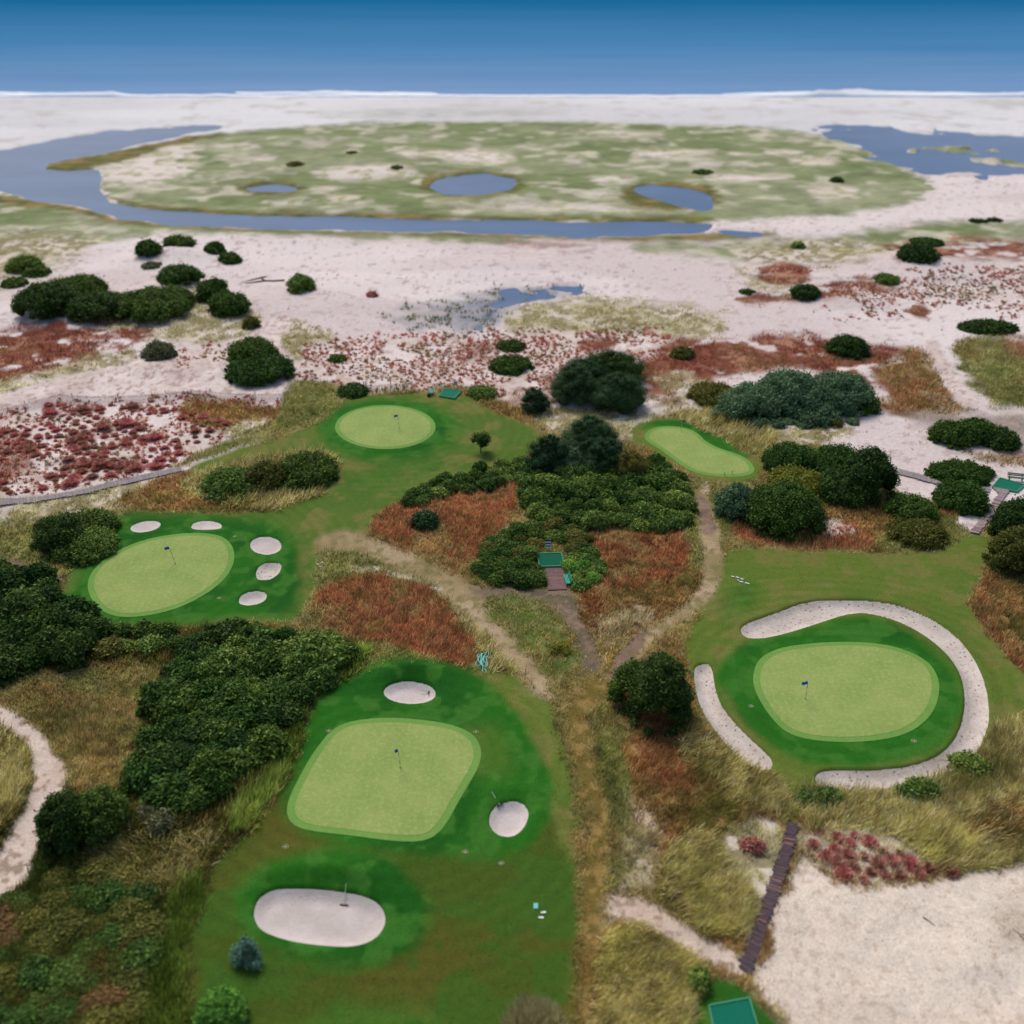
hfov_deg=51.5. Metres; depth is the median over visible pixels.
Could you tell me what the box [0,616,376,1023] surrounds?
scrub
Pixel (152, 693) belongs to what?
thicket shrub
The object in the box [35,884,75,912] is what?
thicket shrub
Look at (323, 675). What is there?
thicket shrub
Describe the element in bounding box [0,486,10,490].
red tuft
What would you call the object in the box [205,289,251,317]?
shrub
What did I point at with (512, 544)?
thicket shrub
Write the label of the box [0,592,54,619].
thicket shrub
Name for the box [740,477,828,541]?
shrub
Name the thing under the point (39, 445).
red tuft
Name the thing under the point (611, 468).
thicket shrub
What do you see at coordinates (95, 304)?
shrub
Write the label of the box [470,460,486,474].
thicket shrub
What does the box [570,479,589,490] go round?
thicket shrub
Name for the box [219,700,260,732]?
thicket shrub
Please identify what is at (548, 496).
thicket shrub
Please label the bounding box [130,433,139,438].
red tuft
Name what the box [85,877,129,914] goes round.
thicket shrub
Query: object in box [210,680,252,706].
thicket shrub
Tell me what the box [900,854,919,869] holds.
red tuft
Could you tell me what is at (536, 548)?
thicket shrub
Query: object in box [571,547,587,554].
thicket shrub
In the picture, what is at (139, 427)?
red tuft
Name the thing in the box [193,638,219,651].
thicket shrub
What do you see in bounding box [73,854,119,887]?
thicket shrub
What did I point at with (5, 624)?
thicket shrub
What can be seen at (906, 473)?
boardwalk
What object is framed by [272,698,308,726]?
thicket shrub
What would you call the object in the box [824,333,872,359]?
shrub
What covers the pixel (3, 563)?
thicket shrub
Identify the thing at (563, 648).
shrub
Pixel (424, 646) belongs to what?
rust meadow
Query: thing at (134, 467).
red tuft
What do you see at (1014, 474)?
bench
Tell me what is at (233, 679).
thicket shrub
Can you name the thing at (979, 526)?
boardwalk
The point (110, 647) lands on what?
thicket shrub
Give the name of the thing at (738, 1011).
tee mat
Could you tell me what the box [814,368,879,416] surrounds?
shrub
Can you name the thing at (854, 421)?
thicket shrub
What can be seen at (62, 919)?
thicket shrub
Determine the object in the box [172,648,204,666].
thicket shrub
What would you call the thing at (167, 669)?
thicket shrub
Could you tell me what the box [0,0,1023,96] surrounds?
sea
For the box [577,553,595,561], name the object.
thicket shrub
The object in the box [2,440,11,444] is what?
red tuft
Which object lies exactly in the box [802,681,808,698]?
golf flag
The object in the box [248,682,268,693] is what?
thicket shrub
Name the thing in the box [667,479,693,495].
thicket shrub
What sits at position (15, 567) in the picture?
thicket shrub
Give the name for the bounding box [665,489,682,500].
thicket shrub
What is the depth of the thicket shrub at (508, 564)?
112.06 m
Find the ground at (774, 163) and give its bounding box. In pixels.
[0,97,1023,1023]
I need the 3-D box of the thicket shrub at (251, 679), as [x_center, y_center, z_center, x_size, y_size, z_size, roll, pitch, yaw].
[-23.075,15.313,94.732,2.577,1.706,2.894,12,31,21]
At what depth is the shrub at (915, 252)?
210.54 m
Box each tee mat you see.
[439,388,461,399]
[537,552,563,567]
[708,997,757,1023]
[992,477,1023,492]
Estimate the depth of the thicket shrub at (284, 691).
92.27 m
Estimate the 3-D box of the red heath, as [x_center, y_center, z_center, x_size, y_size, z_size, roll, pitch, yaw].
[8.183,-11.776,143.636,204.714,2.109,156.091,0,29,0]
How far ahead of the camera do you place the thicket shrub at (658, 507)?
121.93 m
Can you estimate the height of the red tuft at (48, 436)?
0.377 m
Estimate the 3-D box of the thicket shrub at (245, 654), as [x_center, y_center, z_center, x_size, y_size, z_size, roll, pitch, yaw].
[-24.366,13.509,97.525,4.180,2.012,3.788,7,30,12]
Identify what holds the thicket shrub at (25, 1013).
on the ground at (774, 163)
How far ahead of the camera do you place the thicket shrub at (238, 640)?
98.86 m
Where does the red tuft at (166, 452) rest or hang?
on the ground at (774, 163)
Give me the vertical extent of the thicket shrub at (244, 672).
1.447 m
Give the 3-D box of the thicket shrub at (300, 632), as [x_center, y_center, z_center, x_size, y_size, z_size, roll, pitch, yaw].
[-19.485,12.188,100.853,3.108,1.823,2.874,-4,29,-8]
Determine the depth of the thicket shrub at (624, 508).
121.82 m
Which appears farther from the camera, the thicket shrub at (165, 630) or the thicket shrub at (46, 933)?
the thicket shrub at (165, 630)
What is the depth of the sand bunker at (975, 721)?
100.22 m
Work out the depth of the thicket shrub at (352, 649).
98.26 m
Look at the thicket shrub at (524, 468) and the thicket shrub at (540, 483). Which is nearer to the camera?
the thicket shrub at (540, 483)
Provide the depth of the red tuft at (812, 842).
79.17 m
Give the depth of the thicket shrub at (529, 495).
124.05 m
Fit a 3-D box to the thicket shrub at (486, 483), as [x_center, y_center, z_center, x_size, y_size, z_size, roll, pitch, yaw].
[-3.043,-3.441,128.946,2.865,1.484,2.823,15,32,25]
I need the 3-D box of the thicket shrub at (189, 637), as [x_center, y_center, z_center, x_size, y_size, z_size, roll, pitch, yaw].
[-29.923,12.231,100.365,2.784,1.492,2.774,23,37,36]
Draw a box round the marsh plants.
[379,283,589,331]
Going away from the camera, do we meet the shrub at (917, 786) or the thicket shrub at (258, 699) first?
the shrub at (917, 786)
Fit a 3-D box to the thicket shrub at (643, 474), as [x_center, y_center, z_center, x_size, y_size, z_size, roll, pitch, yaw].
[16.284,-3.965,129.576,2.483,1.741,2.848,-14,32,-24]
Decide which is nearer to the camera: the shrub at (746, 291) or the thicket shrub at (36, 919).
the thicket shrub at (36, 919)
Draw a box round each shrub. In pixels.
[0,276,29,288]
[0,556,14,567]
[0,567,19,585]
[0,574,33,594]
[0,587,8,599]
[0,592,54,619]
[0,596,9,619]
[0,614,19,629]
[0,629,23,647]
[0,642,22,688]
[0,888,37,912]
[0,900,23,935]
[0,923,27,957]
[0,946,14,963]
[0,961,19,992]
[0,992,19,1022]
[0,1001,46,1023]
[2,254,44,274]
[2,616,35,643]
[5,584,41,598]
[6,563,23,574]
[10,279,80,319]
[12,904,52,934]
[13,643,49,677]
[14,926,65,964]
[14,951,59,995]
[17,561,60,585]
[19,631,37,646]
[20,990,48,1011]
[21,606,49,622]
[22,265,51,277]
[28,509,90,561]
[31,607,77,633]
[31,623,75,666]
[32,584,67,604]
[32,786,90,857]
[33,605,67,620]
[34,576,62,590]
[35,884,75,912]
[35,953,94,1000]
[37,864,76,890]
[37,995,81,1023]
[40,904,90,945]
[41,630,91,673]
[45,523,121,568]
[48,272,109,293]
[48,599,67,608]
[56,594,102,616]
[64,288,123,322]
[65,932,107,959]
[67,882,97,909]
[69,611,94,626]
[72,507,123,531]
[72,626,99,657]
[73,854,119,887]
[73,967,109,995]
[74,783,135,850]
[75,616,115,639]
[75,983,130,1019]
[76,1004,126,1023]
[81,908,110,935]
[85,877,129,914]
[88,634,127,660]
[92,921,129,955]
[104,966,157,996]
[106,858,147,887]
[107,896,154,926]
[108,284,196,321]
[109,622,132,639]
[116,935,176,973]
[116,990,164,1023]
[117,909,175,947]
[119,756,170,800]
[120,741,178,774]
[122,638,138,655]
[125,880,161,903]
[129,618,158,639]
[134,238,162,256]
[134,678,181,719]
[134,722,163,748]
[135,631,165,658]
[135,802,157,824]
[139,339,177,360]
[139,768,194,809]
[140,261,161,269]
[142,807,177,838]
[149,696,189,725]
[152,621,179,639]
[154,261,205,286]
[154,790,186,819]
[158,753,184,774]
[159,659,177,678]
[160,712,190,740]
[161,234,196,246]
[162,740,185,754]
[163,634,186,653]
[164,673,193,688]
[164,721,207,746]
[171,638,197,658]
[171,660,204,683]
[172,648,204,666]
[172,743,203,768]
[175,681,199,713]
[179,767,197,787]
[182,784,218,818]
[183,632,198,643]
[184,709,207,726]
[186,748,229,781]
[191,677,226,700]
[191,984,250,1023]
[192,646,219,663]
[193,276,230,302]
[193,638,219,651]
[193,696,214,711]
[194,657,221,681]
[195,621,224,644]
[195,765,237,801]
[196,463,260,503]
[197,740,220,751]
[198,701,228,719]
[198,715,223,743]
[203,240,226,254]
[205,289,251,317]
[208,644,244,676]
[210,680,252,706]
[213,716,250,741]
[216,616,249,643]
[216,728,250,752]
[217,251,243,264]
[219,630,247,648]
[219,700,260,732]
[221,335,279,361]
[222,351,296,386]
[222,742,267,779]
[225,765,249,785]
[226,675,247,684]
[230,664,251,678]
[231,689,271,712]
[235,621,263,639]
[235,646,255,666]
[241,315,261,329]
[241,634,275,654]
[242,459,287,492]
[244,673,263,687]
[246,649,282,679]
[246,722,294,763]
[248,624,276,640]
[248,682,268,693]
[253,703,285,730]
[262,673,288,686]
[263,680,299,706]
[272,639,280,651]
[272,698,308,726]
[274,625,298,641]
[275,634,302,649]
[276,450,340,490]
[276,645,288,659]
[277,656,296,680]
[285,273,316,293]
[286,161,304,166]
[286,641,306,655]
[287,676,312,690]
[288,642,326,679]
[292,686,318,706]
[295,630,311,635]
[296,629,330,646]
[300,659,339,693]
[316,640,349,673]
[322,628,338,635]
[326,634,347,644]
[327,353,347,363]
[335,381,369,398]
[339,640,366,669]
[346,150,357,153]
[366,290,378,297]
[390,164,402,169]
[400,493,416,506]
[403,487,419,496]
[408,509,439,529]
[413,494,430,506]
[416,482,432,489]
[418,486,433,498]
[428,478,441,486]
[431,485,450,498]
[434,471,454,482]
[440,479,459,492]
[453,471,469,481]
[458,475,475,485]
[459,482,476,492]
[465,384,497,400]
[467,468,483,481]
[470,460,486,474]
[470,561,486,574]
[476,477,496,492]
[476,546,496,558]
[476,567,494,582]
[477,541,495,550]
[478,473,493,480]
[480,535,498,543]
[480,555,495,564]
[484,465,498,475]
[486,559,502,570]
[487,354,534,375]
[487,571,509,587]
[491,475,507,488]
[493,458,511,467]
[494,537,509,547]
[494,546,512,558]
[495,339,526,351]
[496,533,512,540]
[496,556,509,561]
[497,466,516,475]
[497,560,517,569]
[498,528,510,534]
[499,567,521,585]
[502,474,515,484]
[503,540,518,549]
[508,521,522,527]
[508,522,528,536]
[510,556,521,562]
[510,573,533,590]
[511,533,528,541]
[511,545,525,556]
[512,455,527,462]
[512,462,522,470]
[513,471,529,482]
[513,559,532,569]
[514,475,535,491]
[514,546,538,561]
[515,481,538,497]
[517,464,535,473]
[517,541,528,546]
[518,486,548,509]
[519,568,532,573]
[524,500,547,519]
[524,519,539,526]
[525,528,544,539]
[525,544,540,552]
[526,537,545,548]
[526,568,548,588]
[527,469,541,476]
[527,522,541,536]
[528,561,544,570]
[532,480,548,490]
[533,507,554,521]
[534,473,554,481]
[542,478,561,496]
[542,499,556,507]
[543,491,554,499]
[543,517,565,529]
[544,529,559,542]
[546,473,558,479]
[549,640,572,655]
[551,463,572,476]
[551,508,571,524]
[552,503,569,512]
[553,496,567,504]
[555,530,568,545]
[556,484,576,500]
[558,476,570,479]
[558,478,574,487]
[559,524,572,531]
[560,465,588,477]
[560,558,579,573]
[563,551,581,561]
[564,528,586,540]
[564,543,580,554]
[564,573,583,583]
[566,498,585,512]
[567,523,578,527]
[567,537,586,544]
[569,489,590,502]
[569,577,591,592]
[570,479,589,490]
[570,508,587,526]
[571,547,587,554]
[572,476,593,484]
[573,525,587,533]
[574,568,588,577]
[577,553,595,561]
[579,542,591,548]
[579,559,590,569]
[580,508,609,531]
[581,484,603,499]
[582,498,605,512]
[582,533,595,542]
[583,470,598,480]
[586,546,599,558]
[586,571,602,583]
[587,564,609,577]
[591,558,607,567]
[592,474,608,483]
[594,476,618,489]
[595,487,614,500]
[602,495,620,505]
[603,500,619,513]
[604,472,621,480]
[605,463,620,475]
[605,510,619,528]
[606,657,646,716]
[612,490,628,504]
[613,479,640,491]
[615,512,629,528]
[617,472,647,486]
[617,502,631,513]
[618,469,634,478]
[623,494,649,505]
[625,490,636,497]
[625,649,697,736]
[626,512,641,525]
[628,516,651,534]
[629,501,656,518]
[635,485,659,496]
[640,472,648,479]
[643,465,656,473]
[643,470,665,490]
[643,490,661,504]
[643,513,659,522]
[646,451,666,465]
[650,515,672,534]
[653,461,673,471]
[653,504,664,514]
[656,507,678,519]
[658,492,666,497]
[658,497,673,508]
[659,471,678,487]
[659,484,676,493]
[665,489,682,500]
[666,470,688,481]
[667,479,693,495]
[668,514,684,530]
[669,345,696,359]
[671,500,689,511]
[673,492,698,511]
[677,509,694,527]
[684,965,711,997]
[685,380,733,408]
[692,168,713,174]
[710,407,721,417]
[711,481,755,524]
[715,379,784,427]
[723,416,735,422]
[736,416,752,425]
[737,835,767,857]
[738,288,755,294]
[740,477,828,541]
[745,413,755,418]
[754,417,770,429]
[756,365,824,417]
[760,439,816,473]
[765,463,823,497]
[770,417,787,428]
[782,398,844,428]
[782,417,794,425]
[789,282,821,300]
[790,241,806,248]
[794,782,846,811]
[795,421,811,429]
[811,442,859,473]
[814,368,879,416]
[815,464,877,509]
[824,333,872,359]
[828,176,843,182]
[829,419,843,427]
[835,833,849,845]
[841,445,900,507]
[845,416,859,425]
[858,397,882,415]
[872,272,900,285]
[881,491,940,522]
[885,515,950,550]
[892,775,947,803]
[895,240,942,263]
[908,236,944,246]
[923,456,996,486]
[926,418,973,450]
[931,477,994,517]
[945,749,994,781]
[956,317,1019,335]
[956,416,998,447]
[968,218,988,223]
[979,424,1022,451]
[981,524,1023,581]
[985,494,1023,536]
[987,217,1002,222]
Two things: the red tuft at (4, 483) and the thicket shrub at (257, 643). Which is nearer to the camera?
the thicket shrub at (257, 643)
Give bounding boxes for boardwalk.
[0,467,181,505]
[545,568,566,589]
[738,821,800,974]
[894,468,990,492]
[969,487,1008,533]
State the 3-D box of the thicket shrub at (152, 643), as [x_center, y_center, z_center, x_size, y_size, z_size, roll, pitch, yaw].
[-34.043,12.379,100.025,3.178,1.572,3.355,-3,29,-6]
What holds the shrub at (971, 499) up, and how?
on the ground at (774, 163)
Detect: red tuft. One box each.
[0,428,11,433]
[0,479,9,484]
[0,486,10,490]
[1,448,14,454]
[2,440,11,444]
[9,431,18,436]
[11,440,23,445]
[15,443,29,448]
[19,432,30,436]
[21,439,33,443]
[21,445,36,453]
[28,451,41,457]
[32,433,43,438]
[35,443,47,448]
[38,484,47,491]
[41,407,60,416]
[43,402,53,407]
[43,471,59,478]
[45,434,52,438]
[51,427,61,432]
[53,433,63,437]
[56,471,68,476]
[58,464,70,470]
[58,477,80,487]
[59,455,75,462]
[64,437,79,444]
[65,474,80,478]
[67,429,79,435]
[67,443,78,449]
[69,445,80,451]
[72,467,87,474]
[73,458,94,468]
[75,404,92,411]
[76,433,89,439]
[76,440,85,444]
[78,429,92,435]
[79,411,88,414]
[79,443,91,450]
[85,473,98,478]
[88,452,97,457]
[90,466,100,471]
[91,414,101,419]
[91,457,109,468]
[93,405,106,411]
[95,421,112,431]
[100,433,109,438]
[100,449,110,453]
[101,461,116,469]
[103,471,116,477]
[105,443,118,448]
[111,420,119,426]
[115,425,124,429]
[115,463,127,469]
[117,419,138,427]
[118,417,132,421]
[118,439,133,446]
[121,435,133,440]
[121,460,137,466]
[123,469,131,473]
[125,401,139,409]
[127,462,145,471]
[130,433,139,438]
[131,422,140,427]
[131,424,146,430]
[135,434,149,440]
[145,432,164,440]
[147,461,165,469]
[151,454,167,462]
[157,409,170,413]
[162,450,172,455]
[168,457,176,461]
[170,437,180,441]
[172,450,184,455]
[173,444,181,449]
[175,414,188,418]
[189,426,201,433]
[196,413,210,420]
[202,418,210,423]
[205,426,213,432]
[212,417,225,423]
[221,420,231,425]
[805,838,820,849]
[817,848,837,864]
[827,842,840,854]
[829,855,847,867]
[830,830,843,842]
[834,863,854,881]
[838,847,856,860]
[844,838,857,848]
[846,859,860,870]
[849,830,859,839]
[857,851,870,860]
[858,876,868,884]
[860,833,879,848]
[865,866,876,875]
[867,854,887,870]
[878,847,887,855]
[879,868,891,879]
[884,853,901,867]
[891,867,907,882]
[894,849,904,856]
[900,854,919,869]
[911,867,927,879]
[919,860,938,874]
[938,862,962,880]
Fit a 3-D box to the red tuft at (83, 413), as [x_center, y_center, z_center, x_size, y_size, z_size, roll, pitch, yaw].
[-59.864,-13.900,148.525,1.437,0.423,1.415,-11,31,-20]
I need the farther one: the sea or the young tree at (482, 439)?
the sea
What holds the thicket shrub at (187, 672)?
on the ground at (774, 163)
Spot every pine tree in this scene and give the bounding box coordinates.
[522,433,573,473]
[547,356,607,385]
[547,361,598,406]
[557,413,626,459]
[558,446,584,466]
[579,436,630,473]
[583,347,653,385]
[587,370,649,414]
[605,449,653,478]
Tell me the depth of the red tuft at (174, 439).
140.57 m
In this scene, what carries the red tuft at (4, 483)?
on the ground at (774, 163)
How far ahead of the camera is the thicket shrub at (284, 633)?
100.06 m
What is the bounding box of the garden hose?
[475,651,488,672]
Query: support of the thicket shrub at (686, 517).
on the ground at (774, 163)
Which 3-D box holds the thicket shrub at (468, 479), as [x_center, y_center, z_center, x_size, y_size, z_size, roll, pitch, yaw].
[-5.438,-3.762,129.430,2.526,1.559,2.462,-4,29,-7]
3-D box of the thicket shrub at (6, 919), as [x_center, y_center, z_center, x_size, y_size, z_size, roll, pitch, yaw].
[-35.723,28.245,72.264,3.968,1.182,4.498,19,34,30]
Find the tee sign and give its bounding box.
[545,539,550,547]
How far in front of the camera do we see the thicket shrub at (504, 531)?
118.75 m
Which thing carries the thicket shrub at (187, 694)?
on the ground at (774, 163)
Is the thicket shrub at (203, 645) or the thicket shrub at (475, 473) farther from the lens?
the thicket shrub at (475, 473)
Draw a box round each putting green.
[88,533,233,616]
[287,718,480,840]
[335,405,435,448]
[645,426,753,476]
[753,642,938,741]
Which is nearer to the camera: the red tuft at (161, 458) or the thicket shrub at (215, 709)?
the thicket shrub at (215, 709)
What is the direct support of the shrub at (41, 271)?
on the ground at (774, 163)
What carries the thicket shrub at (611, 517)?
on the ground at (774, 163)
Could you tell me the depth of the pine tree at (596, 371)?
154.48 m
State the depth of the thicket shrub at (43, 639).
97.27 m
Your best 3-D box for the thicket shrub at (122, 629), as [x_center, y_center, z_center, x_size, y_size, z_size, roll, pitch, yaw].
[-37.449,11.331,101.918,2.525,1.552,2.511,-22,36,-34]
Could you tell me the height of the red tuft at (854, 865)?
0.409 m
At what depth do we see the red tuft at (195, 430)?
142.77 m
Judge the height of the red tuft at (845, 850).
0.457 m
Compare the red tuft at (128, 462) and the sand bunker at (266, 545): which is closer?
the sand bunker at (266, 545)
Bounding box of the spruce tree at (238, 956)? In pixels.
[228,933,264,970]
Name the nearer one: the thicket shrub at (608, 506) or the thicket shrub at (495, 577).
the thicket shrub at (495, 577)
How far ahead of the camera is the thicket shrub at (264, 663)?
95.47 m
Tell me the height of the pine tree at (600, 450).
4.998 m
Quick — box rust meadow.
[0,344,1023,1023]
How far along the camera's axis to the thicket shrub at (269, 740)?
86.68 m
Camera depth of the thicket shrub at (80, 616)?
101.80 m
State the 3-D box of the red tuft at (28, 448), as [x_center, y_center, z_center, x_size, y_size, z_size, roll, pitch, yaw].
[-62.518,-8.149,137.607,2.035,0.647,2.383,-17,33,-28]
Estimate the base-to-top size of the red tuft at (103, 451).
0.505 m
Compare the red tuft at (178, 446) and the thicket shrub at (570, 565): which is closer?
the thicket shrub at (570, 565)
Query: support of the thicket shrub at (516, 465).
on the ground at (774, 163)
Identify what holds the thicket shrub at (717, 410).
on the ground at (774, 163)
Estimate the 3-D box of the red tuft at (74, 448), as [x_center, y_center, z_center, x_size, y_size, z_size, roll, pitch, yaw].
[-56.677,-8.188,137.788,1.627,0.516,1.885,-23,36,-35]
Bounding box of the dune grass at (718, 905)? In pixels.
[0,265,1023,1023]
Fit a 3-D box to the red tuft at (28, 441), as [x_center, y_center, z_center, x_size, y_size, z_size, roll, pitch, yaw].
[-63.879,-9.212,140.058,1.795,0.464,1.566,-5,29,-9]
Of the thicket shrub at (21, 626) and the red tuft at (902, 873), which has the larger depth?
the thicket shrub at (21, 626)
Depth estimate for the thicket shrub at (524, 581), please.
109.35 m
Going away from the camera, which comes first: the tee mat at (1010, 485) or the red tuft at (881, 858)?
the red tuft at (881, 858)
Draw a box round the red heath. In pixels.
[0,262,1023,882]
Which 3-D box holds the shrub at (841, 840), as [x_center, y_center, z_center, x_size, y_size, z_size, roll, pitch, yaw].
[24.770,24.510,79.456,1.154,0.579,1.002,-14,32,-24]
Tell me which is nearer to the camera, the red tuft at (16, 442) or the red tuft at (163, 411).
the red tuft at (16, 442)
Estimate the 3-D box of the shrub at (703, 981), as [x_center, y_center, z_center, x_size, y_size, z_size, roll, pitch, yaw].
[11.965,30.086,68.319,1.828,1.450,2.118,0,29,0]
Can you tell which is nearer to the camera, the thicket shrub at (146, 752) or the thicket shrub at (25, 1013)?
the thicket shrub at (25, 1013)
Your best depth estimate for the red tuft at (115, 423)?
145.11 m
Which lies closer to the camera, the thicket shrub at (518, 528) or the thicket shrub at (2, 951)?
the thicket shrub at (2, 951)
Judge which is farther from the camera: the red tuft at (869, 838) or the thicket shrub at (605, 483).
the thicket shrub at (605, 483)
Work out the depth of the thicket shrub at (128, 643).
99.68 m
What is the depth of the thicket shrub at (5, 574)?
107.16 m
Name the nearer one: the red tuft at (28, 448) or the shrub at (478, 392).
the red tuft at (28, 448)
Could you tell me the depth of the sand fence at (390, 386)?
155.87 m
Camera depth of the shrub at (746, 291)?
196.88 m
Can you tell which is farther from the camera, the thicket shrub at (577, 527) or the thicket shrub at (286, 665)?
the thicket shrub at (577, 527)
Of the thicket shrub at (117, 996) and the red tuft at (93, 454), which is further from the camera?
the red tuft at (93, 454)
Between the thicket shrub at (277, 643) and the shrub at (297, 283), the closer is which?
the thicket shrub at (277, 643)
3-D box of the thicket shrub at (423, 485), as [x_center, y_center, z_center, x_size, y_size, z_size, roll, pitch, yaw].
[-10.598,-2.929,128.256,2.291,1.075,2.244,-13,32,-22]
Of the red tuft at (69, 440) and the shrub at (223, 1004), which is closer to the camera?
the shrub at (223, 1004)
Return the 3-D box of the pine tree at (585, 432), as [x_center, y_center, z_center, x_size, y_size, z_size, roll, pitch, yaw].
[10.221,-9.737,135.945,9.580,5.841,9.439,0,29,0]
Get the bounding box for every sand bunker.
[130,521,159,531]
[191,521,221,529]
[239,591,266,604]
[250,537,280,554]
[254,889,384,946]
[256,563,280,579]
[384,681,434,703]
[489,801,527,836]
[694,664,771,769]
[741,601,988,790]
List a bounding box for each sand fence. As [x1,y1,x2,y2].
[0,388,281,414]
[363,380,414,389]
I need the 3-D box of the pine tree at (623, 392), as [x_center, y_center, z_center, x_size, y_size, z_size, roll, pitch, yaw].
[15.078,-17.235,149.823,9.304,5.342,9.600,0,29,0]
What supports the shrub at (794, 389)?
on the ground at (774, 163)
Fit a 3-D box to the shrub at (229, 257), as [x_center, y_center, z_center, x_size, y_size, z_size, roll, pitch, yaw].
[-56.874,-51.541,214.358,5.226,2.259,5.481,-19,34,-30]
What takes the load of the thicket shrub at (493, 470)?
on the ground at (774, 163)
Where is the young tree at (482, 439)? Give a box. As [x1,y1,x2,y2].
[469,431,492,452]
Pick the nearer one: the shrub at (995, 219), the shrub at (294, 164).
the shrub at (995, 219)
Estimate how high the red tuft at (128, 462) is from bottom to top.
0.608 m
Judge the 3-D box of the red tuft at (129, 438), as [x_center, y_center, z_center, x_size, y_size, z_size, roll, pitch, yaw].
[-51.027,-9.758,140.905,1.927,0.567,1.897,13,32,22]
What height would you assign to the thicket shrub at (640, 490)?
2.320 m
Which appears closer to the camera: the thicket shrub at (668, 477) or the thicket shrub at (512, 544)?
the thicket shrub at (512, 544)
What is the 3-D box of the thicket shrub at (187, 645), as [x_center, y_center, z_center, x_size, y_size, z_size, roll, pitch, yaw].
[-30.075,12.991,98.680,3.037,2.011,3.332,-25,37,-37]
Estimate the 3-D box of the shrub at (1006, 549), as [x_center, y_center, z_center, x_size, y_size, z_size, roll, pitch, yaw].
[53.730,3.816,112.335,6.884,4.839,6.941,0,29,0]
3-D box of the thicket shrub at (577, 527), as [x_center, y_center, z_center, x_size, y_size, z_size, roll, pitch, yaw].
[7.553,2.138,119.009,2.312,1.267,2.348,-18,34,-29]
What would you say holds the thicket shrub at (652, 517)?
on the ground at (774, 163)
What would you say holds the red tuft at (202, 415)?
on the ground at (774, 163)
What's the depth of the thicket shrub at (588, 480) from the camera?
127.29 m
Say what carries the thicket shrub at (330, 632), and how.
on the ground at (774, 163)
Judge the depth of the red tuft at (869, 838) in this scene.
79.11 m
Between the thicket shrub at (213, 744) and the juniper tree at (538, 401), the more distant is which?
the juniper tree at (538, 401)
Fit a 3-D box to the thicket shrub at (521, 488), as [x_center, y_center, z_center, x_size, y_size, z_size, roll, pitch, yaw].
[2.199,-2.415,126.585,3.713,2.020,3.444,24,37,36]
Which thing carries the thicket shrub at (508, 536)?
on the ground at (774, 163)
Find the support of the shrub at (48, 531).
on the ground at (774, 163)
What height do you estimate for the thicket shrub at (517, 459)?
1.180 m
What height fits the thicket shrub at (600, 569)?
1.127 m
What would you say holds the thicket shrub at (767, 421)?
on the ground at (774, 163)
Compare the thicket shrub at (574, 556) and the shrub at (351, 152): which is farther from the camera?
the shrub at (351, 152)
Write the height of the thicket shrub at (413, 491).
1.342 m
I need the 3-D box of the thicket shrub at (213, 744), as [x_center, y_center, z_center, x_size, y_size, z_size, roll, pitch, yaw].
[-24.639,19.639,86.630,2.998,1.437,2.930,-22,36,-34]
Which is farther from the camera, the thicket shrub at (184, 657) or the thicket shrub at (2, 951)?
the thicket shrub at (184, 657)
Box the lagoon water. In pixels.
[0,125,1023,330]
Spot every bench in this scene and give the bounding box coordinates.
[563,571,571,585]
[1007,472,1023,480]
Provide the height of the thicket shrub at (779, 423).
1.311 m
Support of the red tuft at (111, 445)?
on the ground at (774, 163)
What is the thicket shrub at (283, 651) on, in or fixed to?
on the ground at (774, 163)
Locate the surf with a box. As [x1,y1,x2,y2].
[0,89,1023,96]
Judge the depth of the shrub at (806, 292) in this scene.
192.57 m
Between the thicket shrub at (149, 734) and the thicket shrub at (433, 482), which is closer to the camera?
the thicket shrub at (149, 734)
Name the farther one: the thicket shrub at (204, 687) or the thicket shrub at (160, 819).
the thicket shrub at (204, 687)
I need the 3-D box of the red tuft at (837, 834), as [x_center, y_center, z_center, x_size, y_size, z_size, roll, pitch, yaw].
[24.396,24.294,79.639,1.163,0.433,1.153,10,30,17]
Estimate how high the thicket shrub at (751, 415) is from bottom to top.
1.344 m
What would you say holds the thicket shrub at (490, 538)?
on the ground at (774, 163)
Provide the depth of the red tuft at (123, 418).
146.24 m
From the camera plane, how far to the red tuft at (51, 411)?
148.62 m
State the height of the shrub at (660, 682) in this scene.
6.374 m
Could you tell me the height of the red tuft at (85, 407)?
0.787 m
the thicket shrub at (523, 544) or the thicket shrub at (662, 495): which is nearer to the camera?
the thicket shrub at (523, 544)
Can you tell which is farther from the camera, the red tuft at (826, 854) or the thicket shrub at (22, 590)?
the thicket shrub at (22, 590)
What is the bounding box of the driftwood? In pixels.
[241,276,284,283]
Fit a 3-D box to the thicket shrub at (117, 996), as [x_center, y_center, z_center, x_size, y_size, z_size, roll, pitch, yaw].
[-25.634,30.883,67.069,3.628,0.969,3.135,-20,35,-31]
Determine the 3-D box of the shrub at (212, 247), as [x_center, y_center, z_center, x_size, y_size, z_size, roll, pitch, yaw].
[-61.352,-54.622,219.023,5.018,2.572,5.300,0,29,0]
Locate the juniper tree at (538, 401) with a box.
[520,386,553,413]
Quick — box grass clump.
[498,992,569,1023]
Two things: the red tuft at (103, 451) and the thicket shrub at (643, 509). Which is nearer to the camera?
the thicket shrub at (643, 509)
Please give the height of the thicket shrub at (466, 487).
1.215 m
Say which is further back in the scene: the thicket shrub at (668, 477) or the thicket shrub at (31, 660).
the thicket shrub at (668, 477)
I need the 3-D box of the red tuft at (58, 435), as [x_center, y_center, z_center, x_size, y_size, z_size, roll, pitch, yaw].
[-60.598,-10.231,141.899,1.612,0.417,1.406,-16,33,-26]

